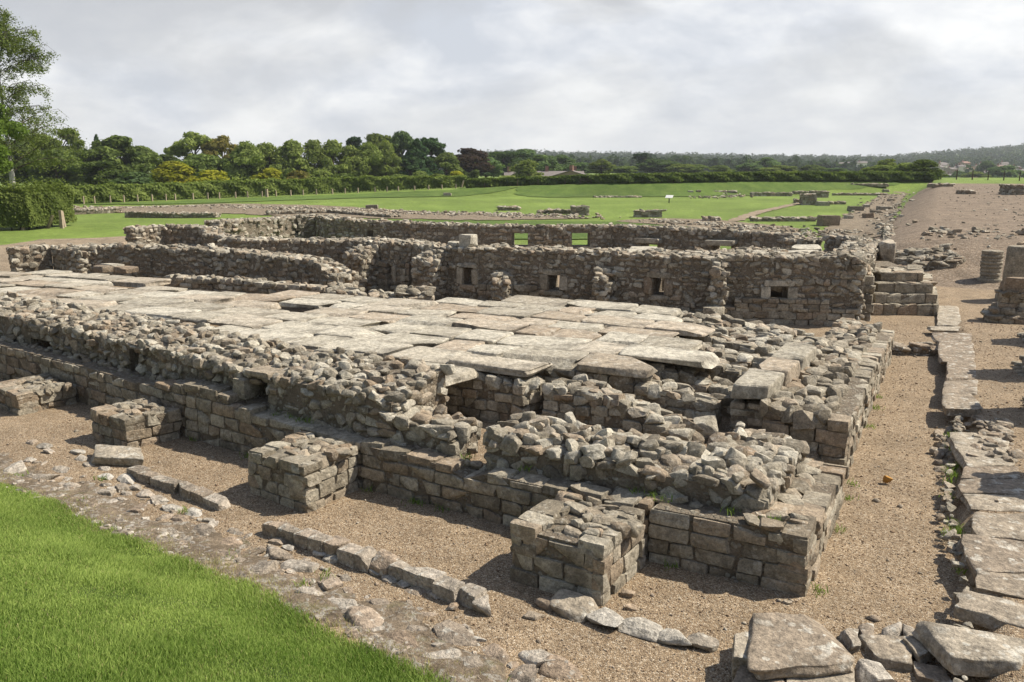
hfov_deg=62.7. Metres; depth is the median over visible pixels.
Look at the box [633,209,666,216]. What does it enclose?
ruin
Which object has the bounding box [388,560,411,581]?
kerb stone
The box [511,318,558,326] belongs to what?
flagstone
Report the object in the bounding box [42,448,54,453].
flat stone
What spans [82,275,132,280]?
flagstone
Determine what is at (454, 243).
capstone
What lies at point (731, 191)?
ruin
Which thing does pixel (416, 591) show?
flat stone
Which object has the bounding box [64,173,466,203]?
hedge
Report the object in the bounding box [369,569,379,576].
flat stone
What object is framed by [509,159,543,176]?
tree
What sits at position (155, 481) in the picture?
kerb stone
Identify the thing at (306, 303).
flagstone
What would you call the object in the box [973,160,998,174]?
tree
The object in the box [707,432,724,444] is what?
fallen block
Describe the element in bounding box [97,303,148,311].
flagstone
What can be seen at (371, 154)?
tree
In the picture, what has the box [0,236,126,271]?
gravel path
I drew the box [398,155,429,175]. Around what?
tree
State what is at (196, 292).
flagstone
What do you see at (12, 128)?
tree
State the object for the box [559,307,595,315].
flagstone
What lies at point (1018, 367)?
pier stub
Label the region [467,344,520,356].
flagstone
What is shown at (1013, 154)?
woods
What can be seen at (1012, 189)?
ruin
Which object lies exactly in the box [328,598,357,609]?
border stone
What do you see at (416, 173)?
bush
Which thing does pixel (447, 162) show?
tree
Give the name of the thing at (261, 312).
flagstone
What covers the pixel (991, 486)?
path slab
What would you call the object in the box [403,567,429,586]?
kerb stone
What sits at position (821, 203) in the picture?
stone block
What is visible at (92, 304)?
flagstone
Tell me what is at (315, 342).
flagstone
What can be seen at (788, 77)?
sky
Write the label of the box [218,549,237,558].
border stone
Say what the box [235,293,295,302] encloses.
flagstone
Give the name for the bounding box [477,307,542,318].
flagstone
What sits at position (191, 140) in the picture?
tree
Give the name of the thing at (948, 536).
trench rubble
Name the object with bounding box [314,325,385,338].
flagstone
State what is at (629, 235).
ruined wall
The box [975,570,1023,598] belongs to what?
path slab
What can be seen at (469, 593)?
kerb stone
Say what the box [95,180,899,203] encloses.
bank grass
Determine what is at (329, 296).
flagstone
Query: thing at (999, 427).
path rubble
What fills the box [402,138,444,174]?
tree
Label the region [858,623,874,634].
edge stone
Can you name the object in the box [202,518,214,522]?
flat stone
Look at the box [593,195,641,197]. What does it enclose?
ruin
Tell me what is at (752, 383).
long block
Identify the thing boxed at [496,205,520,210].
ruin
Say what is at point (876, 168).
bush
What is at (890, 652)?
path slab
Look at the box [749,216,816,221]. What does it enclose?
ruin
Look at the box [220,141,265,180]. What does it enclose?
tree
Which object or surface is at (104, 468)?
flat stone
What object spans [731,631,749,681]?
support stone
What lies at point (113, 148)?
tree
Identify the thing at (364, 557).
kerb stone
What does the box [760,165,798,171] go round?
tree
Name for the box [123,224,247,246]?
ruined wall
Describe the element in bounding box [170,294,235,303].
flagstone
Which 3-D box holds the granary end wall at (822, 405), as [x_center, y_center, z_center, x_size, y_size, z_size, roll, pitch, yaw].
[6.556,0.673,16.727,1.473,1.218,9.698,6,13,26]
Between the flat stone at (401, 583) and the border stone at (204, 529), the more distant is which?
the border stone at (204, 529)
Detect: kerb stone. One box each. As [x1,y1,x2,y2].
[126,465,150,479]
[138,470,161,483]
[150,475,171,488]
[160,478,181,493]
[179,481,197,500]
[191,486,213,504]
[203,493,230,510]
[262,521,290,537]
[277,523,300,543]
[293,528,321,548]
[307,533,332,552]
[323,535,350,554]
[336,543,363,567]
[354,546,376,572]
[370,549,400,576]
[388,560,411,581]
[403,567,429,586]
[417,568,446,590]
[432,576,464,602]
[458,583,486,609]
[472,594,490,616]
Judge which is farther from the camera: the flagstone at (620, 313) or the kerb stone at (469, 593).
the flagstone at (620, 313)
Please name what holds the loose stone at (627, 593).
on the gravel ground at (970, 304)
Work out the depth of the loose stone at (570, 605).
8.70 m
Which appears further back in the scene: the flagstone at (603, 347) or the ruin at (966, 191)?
the ruin at (966, 191)
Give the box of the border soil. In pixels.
[0,452,514,681]
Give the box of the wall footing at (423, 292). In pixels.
[325,281,435,306]
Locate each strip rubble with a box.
[72,204,231,207]
[199,204,408,211]
[376,210,620,218]
[639,218,819,231]
[679,190,752,198]
[791,227,876,236]
[848,192,913,215]
[863,199,917,236]
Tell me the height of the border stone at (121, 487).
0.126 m
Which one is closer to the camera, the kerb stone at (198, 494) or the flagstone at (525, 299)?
the kerb stone at (198, 494)
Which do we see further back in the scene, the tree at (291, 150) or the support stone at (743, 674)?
the tree at (291, 150)
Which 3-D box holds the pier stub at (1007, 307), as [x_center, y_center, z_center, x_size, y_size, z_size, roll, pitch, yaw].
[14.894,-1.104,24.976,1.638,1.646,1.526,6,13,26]
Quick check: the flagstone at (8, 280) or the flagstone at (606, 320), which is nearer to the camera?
the flagstone at (606, 320)
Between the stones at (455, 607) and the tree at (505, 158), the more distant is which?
the tree at (505, 158)
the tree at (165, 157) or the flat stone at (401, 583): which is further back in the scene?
the tree at (165, 157)
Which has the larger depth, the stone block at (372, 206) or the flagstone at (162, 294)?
the stone block at (372, 206)
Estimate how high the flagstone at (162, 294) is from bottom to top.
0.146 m
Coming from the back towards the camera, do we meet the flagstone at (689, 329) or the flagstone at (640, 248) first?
the flagstone at (640, 248)
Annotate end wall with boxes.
[759,317,894,480]
[831,237,879,321]
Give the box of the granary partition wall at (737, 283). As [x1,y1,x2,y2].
[342,235,865,325]
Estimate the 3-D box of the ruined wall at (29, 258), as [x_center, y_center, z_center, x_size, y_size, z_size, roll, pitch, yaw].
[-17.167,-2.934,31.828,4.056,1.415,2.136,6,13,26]
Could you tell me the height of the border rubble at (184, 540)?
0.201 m
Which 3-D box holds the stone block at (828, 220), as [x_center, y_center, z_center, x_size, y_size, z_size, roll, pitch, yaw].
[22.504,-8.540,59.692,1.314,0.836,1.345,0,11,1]
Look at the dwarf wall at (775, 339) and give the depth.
18.32 m
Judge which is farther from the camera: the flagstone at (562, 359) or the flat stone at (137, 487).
the flagstone at (562, 359)
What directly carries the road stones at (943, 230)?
on the old road at (925, 208)
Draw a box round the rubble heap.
[894,243,965,269]
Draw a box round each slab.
[90,444,143,465]
[747,612,854,679]
[859,634,912,671]
[877,240,895,262]
[903,634,933,663]
[912,621,1023,676]
[913,661,951,681]
[927,326,960,332]
[931,332,971,343]
[936,306,961,325]
[937,341,974,363]
[942,380,977,394]
[942,393,983,416]
[945,361,975,380]
[947,432,1014,467]
[953,589,1023,629]
[955,534,1023,586]
[956,478,1023,499]
[960,466,1019,479]
[960,494,1023,514]
[971,512,1023,541]
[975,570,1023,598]
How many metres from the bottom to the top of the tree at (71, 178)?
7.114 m
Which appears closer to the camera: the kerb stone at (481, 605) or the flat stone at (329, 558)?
the kerb stone at (481, 605)
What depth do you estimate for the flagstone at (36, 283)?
24.14 m
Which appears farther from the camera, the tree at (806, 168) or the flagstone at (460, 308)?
the tree at (806, 168)
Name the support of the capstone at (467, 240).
on the granary partition wall at (737, 283)
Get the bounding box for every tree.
[0,5,92,222]
[0,103,29,175]
[0,140,41,186]
[14,134,63,185]
[26,148,84,185]
[38,128,84,150]
[58,148,100,185]
[77,160,137,184]
[89,135,155,171]
[94,134,99,143]
[120,145,163,182]
[150,154,179,171]
[163,130,221,159]
[178,153,219,177]
[200,135,237,158]
[215,158,255,180]
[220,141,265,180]
[249,142,296,178]
[266,139,312,178]
[296,139,335,177]
[313,139,355,176]
[334,145,371,176]
[346,136,376,149]
[354,142,387,176]
[364,133,401,154]
[370,140,404,175]
[383,130,419,166]
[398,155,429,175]
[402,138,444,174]
[420,137,445,170]
[433,152,462,175]
[454,148,494,172]
[475,157,505,177]
[487,150,523,175]
[502,148,549,170]
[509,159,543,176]
[544,155,565,170]
[554,154,575,170]
[567,162,591,173]
[586,159,616,173]
[611,165,637,172]
[632,153,654,172]
[633,159,681,172]
[666,163,694,172]
[688,164,708,172]
[708,165,736,171]
[734,163,763,171]
[754,157,781,166]
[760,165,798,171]
[799,165,826,171]
[820,168,848,171]
[877,159,896,170]
[951,171,965,177]
[957,171,991,177]
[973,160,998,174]
[985,165,1023,177]
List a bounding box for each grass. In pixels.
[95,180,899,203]
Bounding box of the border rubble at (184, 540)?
[0,457,544,681]
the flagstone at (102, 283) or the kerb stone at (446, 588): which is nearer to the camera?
the kerb stone at (446, 588)
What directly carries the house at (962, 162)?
on the meadow
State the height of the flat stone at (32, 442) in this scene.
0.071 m
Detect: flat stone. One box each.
[26,439,37,444]
[36,443,52,448]
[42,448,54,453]
[70,449,85,454]
[74,454,88,460]
[83,462,94,466]
[97,466,110,470]
[98,473,113,479]
[117,473,134,484]
[129,484,141,490]
[136,489,154,497]
[162,504,183,511]
[185,507,201,516]
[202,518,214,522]
[268,537,285,544]
[282,544,293,550]
[312,550,326,556]
[322,554,337,563]
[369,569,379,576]
[381,574,396,583]
[396,579,409,587]
[405,587,426,595]
[427,590,439,599]
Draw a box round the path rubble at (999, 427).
[929,415,1023,472]
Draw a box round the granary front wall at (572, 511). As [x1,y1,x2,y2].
[0,291,849,605]
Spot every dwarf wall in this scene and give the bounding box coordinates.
[446,370,544,422]
[534,365,733,425]
[541,374,704,442]
[569,306,814,345]
[608,326,768,368]
[638,359,735,417]
[673,356,757,382]
[676,331,781,356]
[677,311,821,343]
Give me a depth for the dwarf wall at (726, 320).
19.24 m
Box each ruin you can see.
[66,207,121,214]
[124,211,220,217]
[265,209,400,217]
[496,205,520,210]
[536,209,547,212]
[547,208,570,213]
[570,205,589,214]
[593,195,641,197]
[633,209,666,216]
[701,216,720,220]
[718,190,737,192]
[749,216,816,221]
[750,192,792,195]
[792,191,808,193]
[799,193,816,204]
[809,190,829,197]
[828,201,845,203]
[832,192,887,195]
[850,183,888,186]
[927,183,954,187]
[956,189,975,193]
[998,184,1023,194]
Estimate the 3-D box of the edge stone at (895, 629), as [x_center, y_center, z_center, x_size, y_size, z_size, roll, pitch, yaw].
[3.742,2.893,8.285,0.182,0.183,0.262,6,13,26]
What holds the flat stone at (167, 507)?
on the gravel ground at (970, 304)
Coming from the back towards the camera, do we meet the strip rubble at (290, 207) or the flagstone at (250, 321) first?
the strip rubble at (290, 207)
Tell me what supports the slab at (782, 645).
on the support stone at (847, 677)
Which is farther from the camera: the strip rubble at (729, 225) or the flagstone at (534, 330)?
the strip rubble at (729, 225)
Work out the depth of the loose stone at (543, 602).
8.80 m
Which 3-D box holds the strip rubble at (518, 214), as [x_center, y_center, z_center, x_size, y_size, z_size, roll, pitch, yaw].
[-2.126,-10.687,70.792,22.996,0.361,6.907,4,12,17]
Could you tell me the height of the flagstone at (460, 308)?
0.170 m
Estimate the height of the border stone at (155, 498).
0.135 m
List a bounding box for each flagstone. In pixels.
[0,271,31,277]
[0,278,29,282]
[0,283,16,287]
[0,286,38,291]
[6,280,63,287]
[9,275,44,278]
[15,288,84,297]
[20,294,53,299]
[24,270,71,275]
[28,277,76,281]
[44,282,92,288]
[45,273,84,277]
[54,298,81,302]
[56,291,103,298]
[63,279,114,285]
[63,299,118,309]
[67,273,109,278]
[72,285,127,294]
[79,293,145,302]
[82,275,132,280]
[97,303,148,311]
[105,289,152,294]
[110,277,170,287]
[118,296,193,306]
[125,306,200,319]
[134,286,186,291]
[138,291,189,297]
[167,302,233,310]
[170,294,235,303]
[171,311,232,323]
[178,290,215,293]
[207,291,246,297]
[208,313,282,328]
[213,307,289,316]
[215,325,251,333]
[219,300,281,308]
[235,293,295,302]
[239,329,312,342]
[261,321,334,335]
[263,312,328,321]
[272,290,319,297]
[278,298,340,307]
[289,335,347,349]
[300,293,353,299]
[304,307,368,317]
[307,317,380,327]
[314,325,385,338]
[319,338,412,357]
[330,302,367,308]
[337,296,384,303]
[349,312,408,324]
[353,304,411,313]
[368,298,438,308]
[368,322,427,334]
[371,332,448,346]
[390,346,471,363]
[395,315,462,326]
[397,309,456,316]
[410,326,471,340]
[422,303,488,313]
[425,362,476,386]
[433,340,484,350]
[436,297,483,305]
[447,353,551,376]
[449,313,518,321]
[453,318,528,332]
[454,329,513,344]
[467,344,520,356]
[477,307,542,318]
[478,301,522,307]
[497,335,591,349]
[501,295,573,306]
[503,345,588,369]
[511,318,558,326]
[514,325,560,335]
[515,304,565,311]
[530,311,587,322]
[548,321,604,332]
[551,329,601,340]
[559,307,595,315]
[567,299,638,311]
[573,341,627,354]
[576,352,656,377]
[582,314,654,328]
[585,310,636,317]
[595,331,648,344]
[598,326,678,336]
[618,344,719,368]
[630,246,657,250]
[630,305,681,316]
[633,313,682,321]
[638,336,702,349]
[645,321,714,336]
[774,250,818,251]
[791,244,821,250]
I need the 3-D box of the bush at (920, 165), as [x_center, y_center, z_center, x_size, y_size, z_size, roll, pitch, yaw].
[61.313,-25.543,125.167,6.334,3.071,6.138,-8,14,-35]
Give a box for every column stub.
[977,250,1004,282]
[995,245,1023,299]
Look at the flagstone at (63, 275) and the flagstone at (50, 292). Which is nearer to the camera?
the flagstone at (50, 292)
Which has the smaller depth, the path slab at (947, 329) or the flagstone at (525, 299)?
the flagstone at (525, 299)
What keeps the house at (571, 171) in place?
on the meadow
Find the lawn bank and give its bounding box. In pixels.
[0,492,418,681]
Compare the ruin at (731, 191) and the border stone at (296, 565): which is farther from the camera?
the ruin at (731, 191)
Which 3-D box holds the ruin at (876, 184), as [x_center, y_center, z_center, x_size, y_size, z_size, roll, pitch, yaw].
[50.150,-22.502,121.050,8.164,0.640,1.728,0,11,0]
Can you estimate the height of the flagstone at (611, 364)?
0.150 m
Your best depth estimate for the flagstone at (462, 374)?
13.72 m
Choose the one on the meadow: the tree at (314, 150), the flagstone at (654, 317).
the tree at (314, 150)
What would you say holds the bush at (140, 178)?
on the meadow
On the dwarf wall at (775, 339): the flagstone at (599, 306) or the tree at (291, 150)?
the flagstone at (599, 306)
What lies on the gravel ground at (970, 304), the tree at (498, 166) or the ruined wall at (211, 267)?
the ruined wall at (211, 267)
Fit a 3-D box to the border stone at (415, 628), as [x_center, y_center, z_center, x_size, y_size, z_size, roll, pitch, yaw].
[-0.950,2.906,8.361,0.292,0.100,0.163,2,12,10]
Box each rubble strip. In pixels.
[74,203,584,219]
[619,218,801,232]
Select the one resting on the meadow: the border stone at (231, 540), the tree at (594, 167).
the tree at (594, 167)
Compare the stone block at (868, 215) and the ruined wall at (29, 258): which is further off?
the stone block at (868, 215)
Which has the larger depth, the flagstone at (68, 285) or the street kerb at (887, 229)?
the street kerb at (887, 229)
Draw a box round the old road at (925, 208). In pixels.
[873,183,1023,289]
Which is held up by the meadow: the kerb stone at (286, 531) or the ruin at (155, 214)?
the ruin at (155, 214)
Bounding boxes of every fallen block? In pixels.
[603,393,625,405]
[693,415,717,435]
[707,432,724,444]
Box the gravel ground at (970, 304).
[0,250,1023,681]
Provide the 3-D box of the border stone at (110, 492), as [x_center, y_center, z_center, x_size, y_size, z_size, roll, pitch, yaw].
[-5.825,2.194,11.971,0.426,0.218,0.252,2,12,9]
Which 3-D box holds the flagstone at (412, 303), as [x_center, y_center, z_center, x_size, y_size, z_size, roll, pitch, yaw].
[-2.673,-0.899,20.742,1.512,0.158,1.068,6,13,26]
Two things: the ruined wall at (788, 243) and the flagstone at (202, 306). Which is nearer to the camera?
the flagstone at (202, 306)
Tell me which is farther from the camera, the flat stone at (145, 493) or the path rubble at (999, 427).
the path rubble at (999, 427)
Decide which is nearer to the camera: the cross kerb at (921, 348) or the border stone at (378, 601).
the border stone at (378, 601)
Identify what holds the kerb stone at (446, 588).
on the gravel ground at (970, 304)
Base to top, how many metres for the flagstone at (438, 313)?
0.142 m
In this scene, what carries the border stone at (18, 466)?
on the border soil
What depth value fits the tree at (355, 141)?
179.40 m
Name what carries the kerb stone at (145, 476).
on the gravel ground at (970, 304)
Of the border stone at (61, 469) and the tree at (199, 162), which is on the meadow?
the tree at (199, 162)
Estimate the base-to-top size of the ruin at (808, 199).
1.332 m
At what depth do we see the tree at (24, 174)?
144.60 m
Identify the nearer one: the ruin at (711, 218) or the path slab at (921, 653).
the path slab at (921, 653)
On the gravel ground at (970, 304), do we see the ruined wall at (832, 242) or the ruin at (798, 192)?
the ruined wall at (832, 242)
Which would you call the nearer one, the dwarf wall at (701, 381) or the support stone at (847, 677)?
the support stone at (847, 677)
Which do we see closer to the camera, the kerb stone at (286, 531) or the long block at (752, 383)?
the kerb stone at (286, 531)
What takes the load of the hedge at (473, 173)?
on the meadow
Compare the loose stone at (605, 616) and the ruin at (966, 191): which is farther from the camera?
the ruin at (966, 191)
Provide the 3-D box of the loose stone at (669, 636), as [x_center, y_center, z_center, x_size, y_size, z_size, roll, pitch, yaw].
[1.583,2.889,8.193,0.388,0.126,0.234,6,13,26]
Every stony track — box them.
[729,203,799,220]
[818,189,908,237]
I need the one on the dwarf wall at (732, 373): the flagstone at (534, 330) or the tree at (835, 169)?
the flagstone at (534, 330)
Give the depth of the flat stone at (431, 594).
9.02 m
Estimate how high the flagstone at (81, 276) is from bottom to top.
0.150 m
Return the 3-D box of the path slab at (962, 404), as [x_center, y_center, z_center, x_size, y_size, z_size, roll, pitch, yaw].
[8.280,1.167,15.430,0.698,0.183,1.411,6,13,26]
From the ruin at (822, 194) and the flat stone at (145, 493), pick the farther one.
the ruin at (822, 194)
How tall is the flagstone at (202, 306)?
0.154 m
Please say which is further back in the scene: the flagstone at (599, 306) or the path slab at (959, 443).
the flagstone at (599, 306)
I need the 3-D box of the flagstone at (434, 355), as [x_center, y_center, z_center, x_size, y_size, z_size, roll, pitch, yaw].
[-1.477,0.309,15.050,1.263,0.197,1.036,6,13,26]
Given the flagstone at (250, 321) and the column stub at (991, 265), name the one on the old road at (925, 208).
the column stub at (991, 265)
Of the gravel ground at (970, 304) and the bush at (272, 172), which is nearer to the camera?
the gravel ground at (970, 304)
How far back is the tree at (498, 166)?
204.90 m
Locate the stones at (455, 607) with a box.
[7,341,1022,648]
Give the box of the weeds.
[12,371,967,681]
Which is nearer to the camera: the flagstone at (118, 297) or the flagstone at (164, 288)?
the flagstone at (118, 297)
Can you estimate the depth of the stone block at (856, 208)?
75.79 m
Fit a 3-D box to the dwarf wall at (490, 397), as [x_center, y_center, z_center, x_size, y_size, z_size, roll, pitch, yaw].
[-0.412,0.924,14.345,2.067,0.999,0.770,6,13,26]
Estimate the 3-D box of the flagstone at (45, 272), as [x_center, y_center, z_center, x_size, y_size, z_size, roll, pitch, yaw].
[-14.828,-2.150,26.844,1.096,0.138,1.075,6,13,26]
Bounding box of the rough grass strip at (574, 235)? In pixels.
[388,219,681,238]
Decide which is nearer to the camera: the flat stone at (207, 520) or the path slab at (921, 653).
the path slab at (921, 653)
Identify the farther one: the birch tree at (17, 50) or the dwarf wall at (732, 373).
the birch tree at (17, 50)
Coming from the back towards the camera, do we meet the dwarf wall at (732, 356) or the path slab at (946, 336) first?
the path slab at (946, 336)
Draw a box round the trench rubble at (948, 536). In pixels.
[935,416,972,681]
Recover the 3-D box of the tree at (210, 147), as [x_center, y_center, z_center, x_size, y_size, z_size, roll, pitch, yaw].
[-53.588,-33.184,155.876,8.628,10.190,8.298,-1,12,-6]
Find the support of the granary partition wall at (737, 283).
on the gravel ground at (970, 304)
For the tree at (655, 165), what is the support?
on the meadow
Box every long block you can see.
[730,368,784,398]
[759,357,800,385]
[771,342,816,370]
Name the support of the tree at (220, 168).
on the meadow
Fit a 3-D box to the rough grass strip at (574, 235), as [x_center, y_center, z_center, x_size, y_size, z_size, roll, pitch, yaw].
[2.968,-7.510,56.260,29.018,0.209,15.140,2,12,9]
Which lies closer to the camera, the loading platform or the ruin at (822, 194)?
the loading platform
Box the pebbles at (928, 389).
[847,321,1023,509]
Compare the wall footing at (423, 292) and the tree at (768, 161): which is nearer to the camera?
the wall footing at (423, 292)
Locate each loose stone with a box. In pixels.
[522,611,545,619]
[535,596,552,610]
[550,589,598,622]
[586,607,623,627]
[618,617,663,641]
[620,588,634,597]
[625,603,636,610]
[657,628,691,645]
[687,632,719,651]
[781,600,791,603]
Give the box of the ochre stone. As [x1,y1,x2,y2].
[883,475,892,482]
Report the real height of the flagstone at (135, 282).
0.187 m
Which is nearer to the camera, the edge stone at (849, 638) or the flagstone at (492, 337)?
the edge stone at (849, 638)
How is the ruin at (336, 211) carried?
on the rubble strip at (252, 211)
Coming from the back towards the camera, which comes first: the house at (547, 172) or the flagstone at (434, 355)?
the house at (547, 172)
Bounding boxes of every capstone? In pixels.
[448,241,458,246]
[459,234,477,247]
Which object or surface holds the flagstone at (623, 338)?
on the dwarf wall at (732, 373)
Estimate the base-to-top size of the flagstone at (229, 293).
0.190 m
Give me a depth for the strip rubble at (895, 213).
60.10 m
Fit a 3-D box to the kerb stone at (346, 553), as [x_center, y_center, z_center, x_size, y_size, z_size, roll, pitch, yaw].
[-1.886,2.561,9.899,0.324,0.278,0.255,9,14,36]
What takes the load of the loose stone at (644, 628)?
on the gravel ground at (970, 304)
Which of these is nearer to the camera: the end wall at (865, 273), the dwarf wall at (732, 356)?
the dwarf wall at (732, 356)
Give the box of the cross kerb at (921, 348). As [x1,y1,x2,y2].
[891,341,937,356]
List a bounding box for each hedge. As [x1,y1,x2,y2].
[0,171,76,229]
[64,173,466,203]
[412,169,479,177]
[465,170,940,187]
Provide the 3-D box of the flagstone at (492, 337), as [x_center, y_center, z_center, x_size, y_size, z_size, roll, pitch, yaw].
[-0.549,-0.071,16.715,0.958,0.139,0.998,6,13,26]
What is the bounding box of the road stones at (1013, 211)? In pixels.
[939,186,1023,246]
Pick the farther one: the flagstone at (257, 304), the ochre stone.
the flagstone at (257, 304)
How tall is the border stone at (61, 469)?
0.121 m
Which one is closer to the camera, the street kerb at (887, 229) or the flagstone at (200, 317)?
the flagstone at (200, 317)
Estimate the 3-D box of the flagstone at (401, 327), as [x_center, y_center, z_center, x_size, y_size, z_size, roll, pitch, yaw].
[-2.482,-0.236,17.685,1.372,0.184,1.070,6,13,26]
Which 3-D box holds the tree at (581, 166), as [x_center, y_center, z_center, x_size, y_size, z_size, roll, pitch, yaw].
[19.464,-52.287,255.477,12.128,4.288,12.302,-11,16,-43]
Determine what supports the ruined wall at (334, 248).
on the gravel ground at (970, 304)
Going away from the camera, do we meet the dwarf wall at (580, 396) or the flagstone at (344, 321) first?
the dwarf wall at (580, 396)
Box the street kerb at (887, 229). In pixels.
[881,223,894,239]
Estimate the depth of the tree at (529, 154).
226.37 m
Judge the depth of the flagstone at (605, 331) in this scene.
17.14 m
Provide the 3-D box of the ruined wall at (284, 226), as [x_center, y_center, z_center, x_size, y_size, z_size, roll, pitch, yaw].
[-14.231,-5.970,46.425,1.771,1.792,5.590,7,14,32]
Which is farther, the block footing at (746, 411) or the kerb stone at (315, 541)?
the block footing at (746, 411)
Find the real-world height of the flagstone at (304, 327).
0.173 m
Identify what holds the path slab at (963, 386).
on the gravel ground at (970, 304)
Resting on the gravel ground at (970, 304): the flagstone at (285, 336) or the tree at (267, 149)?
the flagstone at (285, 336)
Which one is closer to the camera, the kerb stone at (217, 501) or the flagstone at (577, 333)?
the kerb stone at (217, 501)
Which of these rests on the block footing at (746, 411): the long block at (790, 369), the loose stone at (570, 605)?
the long block at (790, 369)
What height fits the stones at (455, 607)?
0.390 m
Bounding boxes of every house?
[504,167,515,175]
[536,166,583,175]
[553,165,584,175]
[856,160,867,166]
[943,166,956,173]
[957,163,965,171]
[958,160,969,164]
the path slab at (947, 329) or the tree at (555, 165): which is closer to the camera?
the path slab at (947, 329)
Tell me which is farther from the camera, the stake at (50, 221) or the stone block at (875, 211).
the stone block at (875, 211)
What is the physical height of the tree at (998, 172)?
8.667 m
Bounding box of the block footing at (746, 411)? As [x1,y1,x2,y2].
[729,398,762,431]
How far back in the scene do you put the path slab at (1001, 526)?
10.12 m
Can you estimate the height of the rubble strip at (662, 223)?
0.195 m
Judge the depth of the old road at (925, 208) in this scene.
45.43 m
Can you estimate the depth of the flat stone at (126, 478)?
12.42 m
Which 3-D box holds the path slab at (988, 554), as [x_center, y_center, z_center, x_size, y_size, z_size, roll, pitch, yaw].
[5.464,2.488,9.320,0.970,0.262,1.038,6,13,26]
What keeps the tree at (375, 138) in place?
on the meadow
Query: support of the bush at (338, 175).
on the meadow
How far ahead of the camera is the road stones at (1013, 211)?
53.26 m
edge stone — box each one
[839,628,860,652]
[854,659,895,681]
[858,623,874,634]
[881,622,901,635]
[902,623,914,635]
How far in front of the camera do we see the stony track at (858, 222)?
62.95 m
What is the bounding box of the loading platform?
[867,261,938,315]
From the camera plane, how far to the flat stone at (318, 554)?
10.00 m
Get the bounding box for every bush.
[108,172,153,184]
[149,161,196,182]
[182,169,229,182]
[249,167,281,179]
[286,170,312,178]
[300,169,332,178]
[333,173,353,177]
[412,171,428,175]
[450,171,463,175]
[861,165,903,171]
[889,162,926,171]
[904,159,948,177]
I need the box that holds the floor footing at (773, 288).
[613,245,822,291]
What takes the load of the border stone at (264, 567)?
on the border soil
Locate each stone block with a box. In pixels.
[365,205,378,208]
[815,201,829,205]
[816,215,840,225]
[844,215,853,218]
[847,206,863,210]
[862,213,874,217]
[870,210,880,212]
[876,206,891,209]
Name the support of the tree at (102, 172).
on the meadow
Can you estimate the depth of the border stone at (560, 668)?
7.65 m
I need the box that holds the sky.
[0,0,1023,163]
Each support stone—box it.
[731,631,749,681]
[733,665,784,681]
[785,665,854,681]
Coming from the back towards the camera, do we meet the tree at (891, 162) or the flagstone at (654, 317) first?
the tree at (891, 162)
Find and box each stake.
[46,215,53,227]
[58,210,63,227]
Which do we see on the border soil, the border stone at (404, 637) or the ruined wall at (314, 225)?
the border stone at (404, 637)
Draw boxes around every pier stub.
[980,277,1023,324]
[1011,355,1023,376]
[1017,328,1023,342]
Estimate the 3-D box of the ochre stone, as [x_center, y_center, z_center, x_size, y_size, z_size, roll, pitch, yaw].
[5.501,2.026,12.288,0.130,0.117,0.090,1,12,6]
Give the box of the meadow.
[0,152,1023,249]
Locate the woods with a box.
[428,143,1023,175]
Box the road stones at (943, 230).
[920,224,1023,248]
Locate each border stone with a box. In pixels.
[3,460,26,473]
[31,474,59,479]
[52,465,69,472]
[63,483,80,487]
[95,488,115,495]
[115,483,130,492]
[125,503,147,513]
[150,495,167,503]
[170,514,188,521]
[193,523,215,535]
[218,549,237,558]
[220,536,242,544]
[250,560,278,573]
[267,545,294,559]
[280,559,318,572]
[295,586,322,595]
[318,572,342,590]
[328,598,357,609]
[346,606,383,631]
[370,598,389,604]
[385,630,416,647]
[406,625,431,630]
[429,648,461,658]
[433,619,480,645]
[463,656,482,667]
[482,643,509,664]
[508,664,536,681]
[518,649,554,667]
[539,654,582,679]
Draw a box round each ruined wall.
[6,242,96,273]
[73,241,361,309]
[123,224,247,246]
[204,214,297,237]
[217,235,370,263]
[293,213,347,238]
[330,215,804,250]
[781,236,822,248]
[822,234,868,251]
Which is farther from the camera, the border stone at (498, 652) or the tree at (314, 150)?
the tree at (314, 150)
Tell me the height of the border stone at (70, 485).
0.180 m
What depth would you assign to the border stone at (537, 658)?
7.84 m
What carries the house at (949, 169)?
on the meadow
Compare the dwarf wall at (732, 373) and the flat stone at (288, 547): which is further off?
the dwarf wall at (732, 373)
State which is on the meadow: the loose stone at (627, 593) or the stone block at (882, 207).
the stone block at (882, 207)
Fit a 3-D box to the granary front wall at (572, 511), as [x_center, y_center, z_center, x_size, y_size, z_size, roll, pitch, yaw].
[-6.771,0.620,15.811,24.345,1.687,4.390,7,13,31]
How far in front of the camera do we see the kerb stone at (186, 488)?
11.78 m
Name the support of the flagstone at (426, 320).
on the gravel ground at (970, 304)
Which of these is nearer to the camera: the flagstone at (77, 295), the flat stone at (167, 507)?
the flat stone at (167, 507)
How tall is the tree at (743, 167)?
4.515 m
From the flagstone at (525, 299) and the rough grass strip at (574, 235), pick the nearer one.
the flagstone at (525, 299)
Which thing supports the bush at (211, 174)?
on the meadow
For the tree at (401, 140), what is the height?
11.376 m
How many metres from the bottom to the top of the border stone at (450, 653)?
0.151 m

